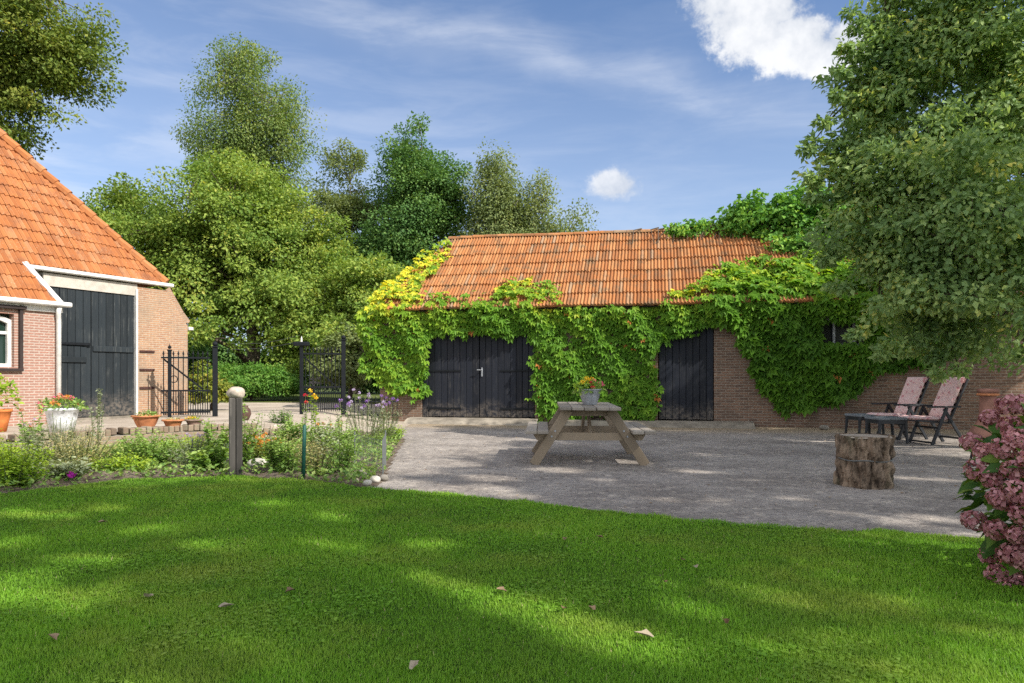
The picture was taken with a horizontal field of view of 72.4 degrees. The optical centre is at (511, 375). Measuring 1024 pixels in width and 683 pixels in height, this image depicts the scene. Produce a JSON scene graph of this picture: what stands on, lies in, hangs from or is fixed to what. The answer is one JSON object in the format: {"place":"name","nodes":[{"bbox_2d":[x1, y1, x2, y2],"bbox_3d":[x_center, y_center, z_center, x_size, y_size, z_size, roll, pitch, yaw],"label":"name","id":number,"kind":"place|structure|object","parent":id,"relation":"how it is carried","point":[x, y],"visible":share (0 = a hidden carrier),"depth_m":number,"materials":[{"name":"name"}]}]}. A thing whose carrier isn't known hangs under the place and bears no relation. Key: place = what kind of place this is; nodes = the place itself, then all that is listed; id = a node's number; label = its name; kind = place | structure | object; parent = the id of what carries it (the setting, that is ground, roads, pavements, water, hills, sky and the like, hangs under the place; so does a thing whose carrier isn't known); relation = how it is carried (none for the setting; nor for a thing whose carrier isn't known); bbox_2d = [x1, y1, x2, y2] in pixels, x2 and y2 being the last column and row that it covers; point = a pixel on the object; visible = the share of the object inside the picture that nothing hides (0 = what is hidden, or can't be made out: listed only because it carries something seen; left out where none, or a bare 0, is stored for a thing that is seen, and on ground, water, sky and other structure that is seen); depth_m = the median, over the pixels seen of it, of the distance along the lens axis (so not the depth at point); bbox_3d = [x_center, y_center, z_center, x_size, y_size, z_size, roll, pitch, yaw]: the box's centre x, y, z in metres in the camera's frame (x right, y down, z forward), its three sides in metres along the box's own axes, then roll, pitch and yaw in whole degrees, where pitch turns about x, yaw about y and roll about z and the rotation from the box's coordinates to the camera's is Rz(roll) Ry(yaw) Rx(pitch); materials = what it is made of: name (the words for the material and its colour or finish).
{"place":"outdoors","nodes":[
{"label":"outdoors","id":0,"kind":"place"},
{"bbox_2d":[0,430,404,492],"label":"bed soil","id":1,"kind":"structure","parent":0,"point":[129,474],"depth_m":7.90,"materials":[{"name":"brown soil"}]},
{"bbox_2d":[0,428,32,467],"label":"lime bush","id":2,"kind":"object","parent":1,"relation":"on","point":[2,448],"visible":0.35,"depth_m":7.69,"materials":[{"name":"green plant"}]},
{"bbox_2d":[0,441,60,489],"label":"lime bush","id":3,"kind":"object","parent":1,"relation":"on","point":[21,465],"visible":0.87,"depth_m":7.10,"materials":[{"name":"green plant"}]},
{"bbox_2d":[15,407,46,450],"bbox_3d":[-5.931,0.780,8.634,0.330,0.796,0.284,0,0,-36],"label":"mallow","id":4,"kind":"object","parent":1,"relation":"on","point":[38,428],"visible":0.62,"depth_m":8.62,"materials":[{"name":"green plant"}]},
{"bbox_2d":[1,434,78,465],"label":"weeds","id":5,"kind":"object","parent":1,"relation":"on","point":[24,447],"visible":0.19,"depth_m":8.40,"materials":[{"name":"green plant"}]},
{"bbox_2d":[12,412,101,463],"bbox_3d":[-5.536,0.817,8.648,1.066,0.751,0.836,0,0,0],"label":"grey perennial","id":6,"kind":"object","parent":1,"relation":"on","point":[57,439],"visible":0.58,"depth_m":8.59,"materials":[{"name":"green plant"}]},
{"bbox_2d":[32,455,93,479],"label":"broad leaf plant","id":7,"kind":"object","parent":1,"relation":"on","point":[62,468],"visible":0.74,"depth_m":7.50,"materials":[{"name":"green plant"}]},
{"bbox_2d":[66,471,76,483],"bbox_3d":[-4.608,1.070,7.322,0.094,0.160,0.095,0,0,0],"label":"petunia","id":8,"kind":"object","parent":1,"relation":"on","point":[71,474],"visible":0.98,"depth_m":7.32,"materials":[{"name":"purple plant"}]},
{"bbox_2d":[39,426,123,469],"bbox_3d":[-5.040,0.869,8.150,0.835,0.641,0.825,0,0,-39],"label":"grey perennial","id":9,"kind":"object","parent":1,"relation":"on","point":[93,455],"visible":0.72,"depth_m":8.15,"materials":[{"name":"green leaves"}]},
{"bbox_2d":[88,388,105,457],"bbox_3d":[-5.461,0.661,9.205,0.161,0.999,0.215,0,0,23],"label":"mullein","id":10,"kind":"object","parent":1,"relation":"on","point":[99,412],"visible":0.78,"depth_m":9.23,"materials":[{"name":"green plant"}]},
{"bbox_2d":[85,450,155,471],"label":"geranium clump","id":11,"kind":"object","parent":1,"relation":"on","point":[123,460],"visible":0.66,"depth_m":8.10,"materials":[{"name":"green plant"}]},
{"bbox_2d":[90,436,162,457],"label":"weeds","id":12,"kind":"object","parent":1,"relation":"on","point":[117,449],"visible":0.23,"depth_m":9.25,"materials":[{"name":"green plant"}]},
{"bbox_2d":[113,428,185,465],"bbox_3d":[-4.490,0.916,8.707,0.854,0.547,0.641,0,0,-29],"label":"geranium clump","id":13,"kind":"object","parent":1,"relation":"on","point":[141,447],"visible":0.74,"depth_m":8.63,"materials":[{"name":"green plant"}]},
{"bbox_2d":[146,433,218,454],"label":"weeds","id":14,"kind":"object","parent":1,"relation":"on","point":[187,439],"visible":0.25,"depth_m":9.79,"materials":[{"name":"green plant"}]},
{"bbox_2d":[165,432,214,464],"bbox_3d":[-3.868,0.935,8.531,0.666,0.532,0.638,0,0,-20],"label":"catmint","id":15,"kind":"object","parent":1,"relation":"on","point":[186,447],"visible":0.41,"depth_m":8.47,"materials":[{"name":"green plant"}]},
{"bbox_2d":[0,430,404,492],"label":"ground cover","id":16,"kind":"object","parent":1,"relation":"on","point":[188,467],"visible":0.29,"depth_m":7.95,"materials":[{"name":"green plant"}]},
{"bbox_2d":[186,444,228,471],"bbox_3d":[-3.550,0.982,8.180,0.498,0.369,0.463,0,0,0],"label":"comfrey","id":17,"kind":"object","parent":1,"relation":"on","point":[218,456],"visible":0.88,"depth_m":8.17,"materials":[{"name":"green plant"}]},
{"bbox_2d":[199,416,228,467],"bbox_3d":[-3.563,0.853,8.507,0.408,0.718,0.333,0,0,0],"label":"tall rudbeckia","id":18,"kind":"object","parent":1,"relation":"on","point":[223,436],"visible":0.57,"depth_m":8.48,"materials":[{"name":"green plant"}]},
{"bbox_2d":[229,398,242,475],"bbox_3d":[-3.165,0.715,8.020,0.144,0.930,0.135,0,0,-20],"label":"garden post","id":19,"kind":"object","parent":1,"relation":"on","point":[236,434],"visible":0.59,"depth_m":7.96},
{"bbox_2d":[226,387,244,398],"bbox_3d":[-3.166,0.197,8.023,0.190,0.150,0.180,0,0,42],"label":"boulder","id":20,"kind":"object","parent":19,"relation":"on","point":[235,392],"visible":0.98,"depth_m":7.97,"materials":[{"name":"beige stone"}]},
{"bbox_2d":[243,396,262,464],"bbox_3d":[-3.319,0.696,8.695,0.451,0.979,0.414,0,0,0],"label":"tall rudbeckia","id":21,"kind":"object","parent":1,"relation":"on","point":[249,450],"visible":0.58,"depth_m":8.70,"materials":[{"name":"green plant"}]},
{"bbox_2d":[247,458,266,465],"bbox_3d":[-3.085,1.078,8.527,0.276,0.165,0.184,0,0,-12],"label":"rock","id":22,"kind":"object","parent":1,"relation":"on","point":[256,460],"visible":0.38,"depth_m":8.47,"materials":[{"name":"white stone"}]},
{"bbox_2d":[245,412,274,449],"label":"lavender","id":23,"kind":"object","parent":1,"relation":"on","point":[259,429],"visible":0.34,"depth_m":9.85,"materials":[{"name":"green plant"}]},
{"bbox_2d":[243,432,281,458],"bbox_3d":[-3.181,0.947,8.894,0.519,0.470,0.462,0,0,-38],"label":"sedum","id":24,"kind":"object","parent":1,"relation":"on","point":[259,447],"visible":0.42,"depth_m":8.82,"materials":[{"name":"orange plant"}]},
{"bbox_2d":[258,429,309,472],"bbox_3d":[-2.656,0.906,8.101,0.553,0.597,0.511,0,0,0],"label":"phlox","id":25,"kind":"object","parent":1,"relation":"on","point":[278,456],"visible":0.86,"depth_m":8.05,"materials":[{"name":"green plant"}]},
{"bbox_2d":[269,432,318,457],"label":"weeds","id":26,"kind":"object","parent":1,"relation":"on","point":[294,444],"visible":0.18,"depth_m":9.26,"materials":[{"name":"plant"}]},
{"bbox_2d":[274,416,319,442],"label":"leafy clump","id":27,"kind":"object","parent":1,"relation":"on","point":[291,429],"visible":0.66,"depth_m":11.13,"materials":[{"name":"green plant"}]},
{"bbox_2d":[301,425,306,478],"bbox_3d":[-2.297,0.853,7.725,0.058,0.634,0.043,0,0,-43],"label":"garden stake","id":28,"kind":"object","parent":1,"relation":"on","point":[303,469],"visible":0.79,"depth_m":7.71,"materials":[{"name":"green metal"}]},
{"bbox_2d":[301,393,309,430],"bbox_3d":[-3.440,0.723,11.604,0.182,0.875,0.154,0,0,0],"label":"red dahlia","id":29,"kind":"object","parent":1,"relation":"on","point":[305,418],"visible":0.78,"depth_m":11.59,"materials":[{"name":"green plant"}]},
{"bbox_2d":[292,434,335,475],"bbox_3d":[-2.229,0.922,7.999,0.529,0.534,0.409,0,0,0],"label":"phlox","id":30,"kind":"object","parent":1,"relation":"on","point":[316,460],"visible":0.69,"depth_m":7.97,"materials":[{"name":"plant"}]},
{"bbox_2d":[308,389,320,439],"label":"sunflower","id":31,"kind":"object","parent":1,"relation":"on","point":[315,412],"visible":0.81,"depth_m":10.80,"materials":[{"name":"green plant"}]},
{"bbox_2d":[300,412,348,462],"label":"rose bush","id":32,"kind":"object","parent":1,"relation":"on","point":[334,437],"visible":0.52,"depth_m":8.90,"materials":[{"name":"green plant"}]},
{"bbox_2d":[298,420,362,447],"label":"leafy clump","id":33,"kind":"object","parent":1,"relation":"on","point":[327,429],"visible":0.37,"depth_m":10.58,"materials":[{"name":"green plant"}]},
{"bbox_2d":[319,421,364,472],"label":"rose bush","id":34,"kind":"object","parent":1,"relation":"on","point":[345,462],"visible":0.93,"depth_m":7.89,"materials":[{"name":"green plant"}]},
{"bbox_2d":[334,399,350,446],"bbox_3d":[-2.567,0.747,10.600,0.275,0.826,0.126,0,0,12],"label":"verbena","id":35,"kind":"object","parent":1,"relation":"on","point":[340,401],"visible":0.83,"depth_m":10.59,"materials":[{"name":"green plant"}]},
{"bbox_2d":[343,388,394,444],"bbox_3d":[-2.348,0.684,11.306,0.861,0.987,0.790,0,0,0],"label":"cornflower","id":36,"kind":"object","parent":1,"relation":"on","point":[361,408],"visible":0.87,"depth_m":11.35,"materials":[{"name":"green plant"}]},
{"bbox_2d":[354,430,385,475],"bbox_3d":[-1.720,0.920,8.352,0.390,0.460,1.072,0,0,-8],"label":"wire netting","id":37,"kind":"object","parent":1,"relation":"on","point":[383,445],"visible":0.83,"depth_m":8.20,"materials":[{"name":"grey paint"}]},
{"bbox_2d":[359,432,384,445],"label":"leafy clump","id":38,"kind":"object","parent":1,"relation":"on","point":[379,436],"visible":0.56,"depth_m":11.16,"materials":[{"name":"green plant"}]},
{"bbox_2d":[369,476,380,482],"bbox_3d":[-1.470,1.111,7.506,0.111,0.084,0.099,0,0,35],"label":"rock","id":39,"kind":"object","parent":1,"relation":"on","point":[375,479],"visible":0.9,"depth_m":7.47,"materials":[{"name":"white stone"}]},
{"bbox_2d":[362,394,401,440],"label":"cornflower","id":40,"kind":"object","parent":1,"relation":"on","point":[392,421],"visible":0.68,"depth_m":11.96,"materials":[{"name":"green plant"}]},
{"bbox_2d":[380,474,388,480],"bbox_3d":[-1.397,1.113,7.646,0.098,0.073,0.095,0,0,-10],"label":"rock","id":41,"kind":"object","parent":1,"relation":"on","point":[383,477],"visible":0.93,"depth_m":7.61,"materials":[{"name":"grey stone"}]},
{"bbox_2d":[374,423,406,437],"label":"leafy clump","id":42,"kind":"object","parent":1,"relation":"on","point":[398,431],"visible":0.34,"depth_m":12.38,"materials":[{"name":"green plant"}]},
{"bbox_2d":[0,403,409,438],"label":"driveway","id":43,"kind":"structure","parent":0,"point":[266,409],"depth_m":15.29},
{"bbox_2d":[0,373,23,431],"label":"orange pot","id":44,"kind":"object","parent":43,"relation":"on","point":[5,415],"visible":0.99,"depth_m":10.60,"materials":[{"name":"ceramic"}]},
{"bbox_2d":[36,393,88,431],"bbox_3d":[-6.875,0.552,10.685,0.746,0.589,0.636,0,0,0],"label":"white planter","id":45,"kind":"object","parent":43,"relation":"on","point":[56,408],"visible":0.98,"depth_m":10.57,"materials":[{"name":"ceramic"}]},
{"bbox_2d":[0,423,284,454],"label":"garden wall","id":46,"kind":"structure","parent":43,"relation":"on","point":[183,429],"depth_m":10.75,"materials":[{"name":"brick"}]},
{"bbox_2d":[131,409,160,426],"bbox_3d":[-5.834,0.685,11.150,0.462,0.321,0.434,0,0,0],"label":"terracotta bowl","id":47,"kind":"object","parent":43,"relation":"on","point":[146,419],"visible":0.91,"depth_m":11.03,"materials":[{"name":"orange ceramic"}]},
{"bbox_2d":[161,417,184,426],"bbox_3d":[-5.423,0.743,11.200,0.336,0.207,0.334,0,0,0],"label":"terracotta bowl","id":48,"kind":"object","parent":43,"relation":"on","point":[171,421],"visible":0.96,"depth_m":11.11,"materials":[{"name":"ceramic"}]},
{"bbox_2d":[161,341,218,416],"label":"iron gate","id":49,"kind":"structure","parent":43,"relation":"on","point":[215,347],"depth_m":14.48,"materials":[{"name":"black metal"}]},
{"bbox_2d":[185,416,203,427],"bbox_3d":[-5.202,0.742,11.450,0.294,0.209,0.294,0,0,0],"label":"clay bowl","id":50,"kind":"object","parent":43,"relation":"on","point":[189,420],"visible":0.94,"depth_m":11.36,"materials":[{"name":"ceramic"}]},
{"bbox_2d":[189,360,233,409],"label":"spindle shrub","id":51,"kind":"object","parent":43,"relation":"on","point":[224,387],"visible":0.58,"depth_m":16.77,"materials":[{"name":"green plant"}]},
{"bbox_2d":[243,405,250,419],"bbox_3d":[-5.111,0.706,13.400,0.230,0.280,0.230,0,0,0],"label":"round urn","id":52,"kind":"object","parent":43,"relation":"on","point":[248,414],"visible":0.45,"depth_m":13.34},
{"bbox_2d":[264,408,293,423],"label":"dark shrub","id":53,"kind":"object","parent":43,"relation":"on","point":[283,415],"visible":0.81,"depth_m":13.18,"materials":[{"name":"green plant"}]},
{"bbox_2d":[270,424,299,428],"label":"stone block","id":54,"kind":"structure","parent":43,"relation":"on","point":[274,427],"depth_m":12.15,"materials":[{"name":"stone"}]},
{"bbox_2d":[293,336,309,413],"bbox_3d":[-4.721,0.020,15.700,0.340,1.820,0.160,0,0,-6],"label":"feeder post","id":55,"kind":"object","parent":43,"relation":"on","point":[301,344],"visible":0.86,"depth_m":15.66,"materials":[{"name":"black metal"}]},
{"bbox_2d":[303,334,345,414],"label":"iron gate","id":56,"kind":"structure","parent":43,"relation":"on","point":[343,369],"depth_m":16.55,"materials":[{"name":"black metal"}]},
{"bbox_2d":[231,335,299,349],"bbox_3d":[-5.903,-0.800,16.700,2.231,0.308,0.008,0,0,27],"label":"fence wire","id":57,"kind":"object","parent":56,"relation":"attached to","point":[256,343],"visible":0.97,"depth_m":16.82,"materials":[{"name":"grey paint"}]},
{"bbox_2d":[304,320,379,400],"bbox_3d":[-5.349,-0.371,22.187,2.599,2.952,2.125,0,0,0],"label":"elder bush","id":58,"kind":"object","parent":43,"relation":"on","point":[353,377],"visible":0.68,"depth_m":21.82,"materials":[{"name":"green plant"}]},
{"bbox_2d":[345,396,397,423],"bbox_3d":[-3.340,0.810,16.678,1.250,0.680,0.037,0,0,-7],"label":"iron railing","id":59,"kind":"object","parent":43,"relation":"on","point":[375,401],"visible":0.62,"depth_m":16.67,"materials":[{"name":"black metal"}]},
{"bbox_2d":[189,389,379,403],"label":"grass verge","id":60,"kind":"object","parent":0,"point":[294,399],"depth_m":25.47,"materials":[{"name":"green plant"}]},
{"bbox_2d":[188,323,244,392],"bbox_3d":[-14.253,-0.944,32.999,6.894,4.097,3.065,0,0,0],"label":"thicket bush","id":61,"kind":"object","parent":60,"relation":"on","point":[224,356],"visible":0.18,"depth_m":32.38,"materials":[{"name":"green plant"}]},
{"bbox_2d":[79,145,359,397],"bbox_3d":[-10.881,-3.672,26.121,11.283,9.566,7.747,0,0,0],"label":"hornbeam tree","id":62,"kind":"object","parent":60,"relation":"on","point":[223,270],"visible":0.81,"depth_m":24.93,"materials":[{"name":"green plant"}]},
{"bbox_2d":[169,31,326,366],"bbox_3d":[-12.286,-7.367,33.088,7.333,17.347,6.505,0,0,0],"label":"birch tree","id":63,"kind":"object","parent":60,"relation":"on","point":[250,136],"visible":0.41,"depth_m":32.21,"materials":[{"name":"green plant"}]},
{"bbox_2d":[189,359,306,400],"bbox_3d":[-8.715,0.217,23.174,3.762,1.580,2.428,0,0,0],"label":"hedge mound","id":64,"kind":"object","parent":60,"relation":"on","point":[254,380],"visible":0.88,"depth_m":22.70,"materials":[{"name":"green plant"}]},
{"bbox_2d":[229,333,347,392],"bbox_3d":[-10.247,-0.623,32.953,6.139,3.456,3.132,0,0,0],"label":"thicket bush","id":65,"kind":"object","parent":60,"relation":"on","point":[269,360],"visible":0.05,"depth_m":32.43,"materials":[{"name":"green plant"}]},
{"bbox_2d":[310,375,353,399],"bbox_3d":[-6.109,0.360,23.659,1.500,0.929,0.659,0,0,-7],"label":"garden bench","id":66,"kind":"object","parent":60,"relation":"on","point":[311,382],"visible":0.22,"depth_m":23.78,"materials":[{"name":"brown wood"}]},
{"bbox_2d":[257,250,410,380],"bbox_3d":[-5.529,-1.637,24.042,6.194,5.691,4.322,0,0,41],"label":"understorey tree","id":67,"kind":"object","parent":60,"relation":"on","point":[357,283],"visible":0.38,"depth_m":23.82,"materials":[{"name":"green plant"}]},
{"bbox_2d":[296,137,394,393],"bbox_3d":[-7.242,-4.615,31.467,5.334,11.846,4.327,0,0,12],"label":"poplar tree","id":68,"kind":"object","parent":60,"relation":"on","point":[343,204],"visible":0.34,"depth_m":31.02,"materials":[{"name":"green plant"}]},
{"bbox_2d":[323,378,379,393],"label":"thicket bush","id":69,"kind":"object","parent":60,"relation":"on","point":[372,389],"visible":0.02,"depth_m":32.65,"materials":[{"name":"green plant"}]},
{"bbox_2d":[331,110,478,289],"bbox_3d":[-4.708,-4.936,29.997,7.215,12.490,4.903,0,0,0],"label":"ash tree","id":70,"kind":"object","parent":60,"relation":"on","point":[422,205],"visible":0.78,"depth_m":29.06,"materials":[{"name":"green plant"}]},
{"bbox_2d":[0,473,1023,682],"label":"lawn","id":71,"kind":"structure","parent":0,"point":[519,610],"depth_m":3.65,"materials":[{"name":"plant"}]},
{"bbox_2d":[409,660,418,668],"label":"fallen leaf","id":72,"kind":"object","parent":71,"relation":"on","point":[413,663],"visible":1,"depth_m":2.67,"materials":[{"name":"beige plant"}]},
{"bbox_2d":[635,629,653,636],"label":"fallen leaf","id":73,"kind":"object","parent":71,"relation":"on","point":[645,632],"visible":1,"depth_m":2.99,"materials":[{"name":"beige plant"}]},
{"bbox_2d":[955,393,1023,586],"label":"hydrangea","id":74,"kind":"object","parent":71,"relation":"on","point":[1003,497],"visible":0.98,"depth_m":3.74,"materials":[{"name":"pink plant"}]},
{"bbox_2d":[0,0,1023,349],"label":"sky","id":75,"kind":"structure","parent":0,"point":[651,113],"materials":[{"name":"blue"}]},
{"bbox_2d":[379,425,962,506],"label":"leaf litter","id":76,"kind":"object","parent":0,"point":[694,472],"visible":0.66,"depth_m":8.85,"materials":[{"name":"brown plant"}]},
{"bbox_2d":[371,424,1019,537],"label":"courtyard","id":77,"kind":"structure","parent":0,"point":[731,492],"depth_m":8.09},
{"bbox_2d":[404,417,537,425],"bbox_3d":[-1.007,1.093,16.808,3.218,0.135,0.827,0,0,12],"label":"concrete step","id":78,"kind":"object","parent":77,"relation":"on","point":[469,421],"visible":0.93,"depth_m":16.71,"materials":[{"name":"grey concrete"}]},
{"bbox_2d":[525,402,655,464],"bbox_3d":[1.030,0.786,9.721,1.642,0.789,1.814,0,0,2],"label":"picnic table","id":79,"kind":"object","parent":77,"relation":"on","point":[627,435],"visible":0.94,"depth_m":9.08,"materials":[{"name":"wood"}]},
{"bbox_2d":[572,376,606,404],"bbox_3d":[1.049,0.197,9.624,0.508,0.393,0.430,0,0,-17],"label":"flower bucket","id":80,"kind":"object","parent":79,"relation":"on","point":[590,393],"visible":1,"depth_m":9.52,"materials":[{"name":"metal"}]},
{"bbox_2d":[564,419,755,428],"bbox_3d":[3.162,1.095,15.958,4.493,0.130,0.757,0,0,12],"label":"concrete step","id":81,"kind":"object","parent":77,"relation":"on","point":[702,424],"visible":0.66,"depth_m":15.77,"materials":[{"name":"grey concrete"}]},
{"bbox_2d":[378,223,1023,429],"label":"brick barn","id":82,"kind":"structure","parent":77,"relation":"on","point":[704,376],"depth_m":17.09,"materials":[{"name":"brick"}]},
{"bbox_2d":[428,325,479,416],"bbox_3d":[-1.449,-0.125,17.369,1.309,2.278,0.113,0,0,12],"label":"door","id":83,"kind":"structure","parent":82,"relation":"in","point":[454,377],"depth_m":17.34,"materials":[{"name":"black wood"}]},
{"bbox_2d":[477,325,534,417],"bbox_3d":[-0.145,-0.127,17.069,1.428,2.277,0.159,0,0,12],"label":"door","id":84,"kind":"structure","parent":82,"relation":"in","point":[505,375],"depth_m":17.07,"materials":[{"name":"wood"}]},
{"bbox_2d":[353,237,964,421],"bbox_3d":[3.113,-1.368,17.282,14.086,5.117,2.863,0,0,12],"label":"virginia creeper","id":85,"kind":"object","parent":82,"relation":"attached to","point":[796,356],"visible":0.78,"depth_m":16.25,"materials":[{"name":"green plant"}]},
{"bbox_2d":[659,322,712,419],"bbox_3d":[4.031,-0.126,16.224,1.219,2.281,0.075,0,0,12],"label":"door","id":86,"kind":"structure","parent":82,"relation":"in","point":[685,368],"depth_m":16.19,"materials":[{"name":"black wood"}]},
{"bbox_2d":[632,181,917,256],"bbox_3d":[7.230,-3.660,17.846,8.193,2.910,2.870,0,0,12],"label":"ivy mound","id":87,"kind":"object","parent":82,"relation":"on","point":[789,211],"visible":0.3,"depth_m":17.73,"materials":[{"name":"green plant"}]},
{"bbox_2d":[822,318,863,344],"bbox_3d":[7.351,-0.975,15.613,1.277,0.624,0.115,0,0,12],"label":"window","id":88,"kind":"structure","parent":82,"relation":"in","point":[832,333],"depth_m":15.66,"materials":[{"name":"black glass"}]},
{"bbox_2d":[844,413,884,433],"bbox_3d":[6.520,0.927,12.950,0.554,0.450,0.440,0,0,-10],"label":"footstool","id":89,"kind":"object","parent":77,"relation":"on","point":[860,417],"visible":0.61,"depth_m":12.83,"materials":[{"name":"plastic"}]},
{"bbox_2d":[833,433,895,489],"bbox_3d":[3.702,0.885,7.355,0.576,0.530,0.587,0,0,39],"label":"log stump","id":90,"kind":"object","parent":77,"relation":"on","point":[863,461],"visible":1,"depth_m":7.15,"materials":[{"name":"brown wood"}]},
{"bbox_2d":[865,416,908,443],"bbox_3d":[6.440,0.927,12.050,0.554,0.450,0.440,0,0,-5],"label":"footstool","id":91,"kind":"object","parent":77,"relation":"on","point":[881,420],"visible":0.88,"depth_m":11.86,"materials":[{"name":"plastic"}]},
{"bbox_2d":[867,377,930,439],"bbox_3d":[7.079,0.591,12.841,0.995,1.141,0.617,0,0,-12],"label":"garden chair","id":92,"kind":"object","parent":77,"relation":"on","point":[912,390],"visible":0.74,"depth_m":12.76,"materials":[{"name":"fabric"}]},
{"bbox_2d":[791,0,1023,384],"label":"field maple","id":93,"kind":"object","parent":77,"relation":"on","point":[943,253],"visible":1,"depth_m":9.88,"materials":[{"name":"green plant"}]},
{"bbox_2d":[898,377,968,444],"bbox_3d":[7.178,0.591,11.944,0.995,1.141,0.617,0,0,-8],"label":"garden chair","id":94,"kind":"object","parent":77,"relation":"on","point":[943,405],"visible":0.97,"depth_m":11.83,"materials":[{"name":"fabric"}]},
{"bbox_2d":[968,388,1003,465],"bbox_3d":[6.059,0.656,8.882,0.444,0.993,0.482,0,0,-23],"label":"chiminea","id":95,"kind":"object","parent":77,"relation":"on","point":[987,396],"visible":0.33,"depth_m":8.83,"materials":[{"name":"ceramic"}]},
{"label":"ground","id":96,"kind":"structure","parent":0,"visible":0},
{"bbox_2d":[0,0,128,160],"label":"linden tree","id":97,"kind":"object","parent":96,"relation":"on","point":[34,56],"visible":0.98,"depth_m":22.65,"materials":[{"name":"green plant"}]},
{"bbox_2d":[0,128,189,441],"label":"farm house","id":98,"kind":"structure","parent":96,"relation":"on","point":[85,314],"depth_m":13.62,"materials":[{"name":"brick"}]},
{"bbox_2d":[0,304,26,370],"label":"window","id":99,"kind":"structure","parent":98,"relation":"in","point":[5,323],"depth_m":11.84,"materials":[{"name":"white glass"}]},
{"bbox_2d":[42,287,90,412],"bbox_3d":[-8.345,-0.431,13.140,0.136,2.434,0.893,0,0,26],"label":"door","id":100,"kind":"structure","parent":98,"relation":"in","point":[75,320],"depth_m":13.28,"materials":[{"name":"black wood"}]},
{"bbox_2d":[91,291,133,401],"bbox_3d":[-7.966,-0.435,13.965,0.101,2.440,0.888,0,0,26],"label":"door","id":101,"kind":"structure","parent":98,"relation":"in","point":[112,314],"depth_m":13.94,"materials":[{"name":"black wood"}]},
{"bbox_2d":[452,136,537,235],"bbox_3d":[-0.278,-4.265,29.087,4.641,11.138,4.046,0,0,0],"label":"silver birch","id":102,"kind":"object","parent":96,"relation":"on","point":[496,215],"visible":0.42,"depth_m":28.40,"materials":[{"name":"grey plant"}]},
{"bbox_2d":[505,167,573,233],"bbox_3d":[1.292,-3.664,28.982,4.366,9.940,3.896,0,0,0],"label":"silver birch","id":103,"kind":"object","parent":96,"relation":"on","point":[532,217],"visible":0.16,"depth_m":28.53,"materials":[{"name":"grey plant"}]},
{"bbox_2d":[556,197,600,232],"bbox_3d":[2.900,-3.033,29.000,2.845,8.675,2.694,0,0,0],"label":"silver birch","id":104,"kind":"object","parent":96,"relation":"on","point":[575,229],"visible":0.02,"depth_m":28.79,"materials":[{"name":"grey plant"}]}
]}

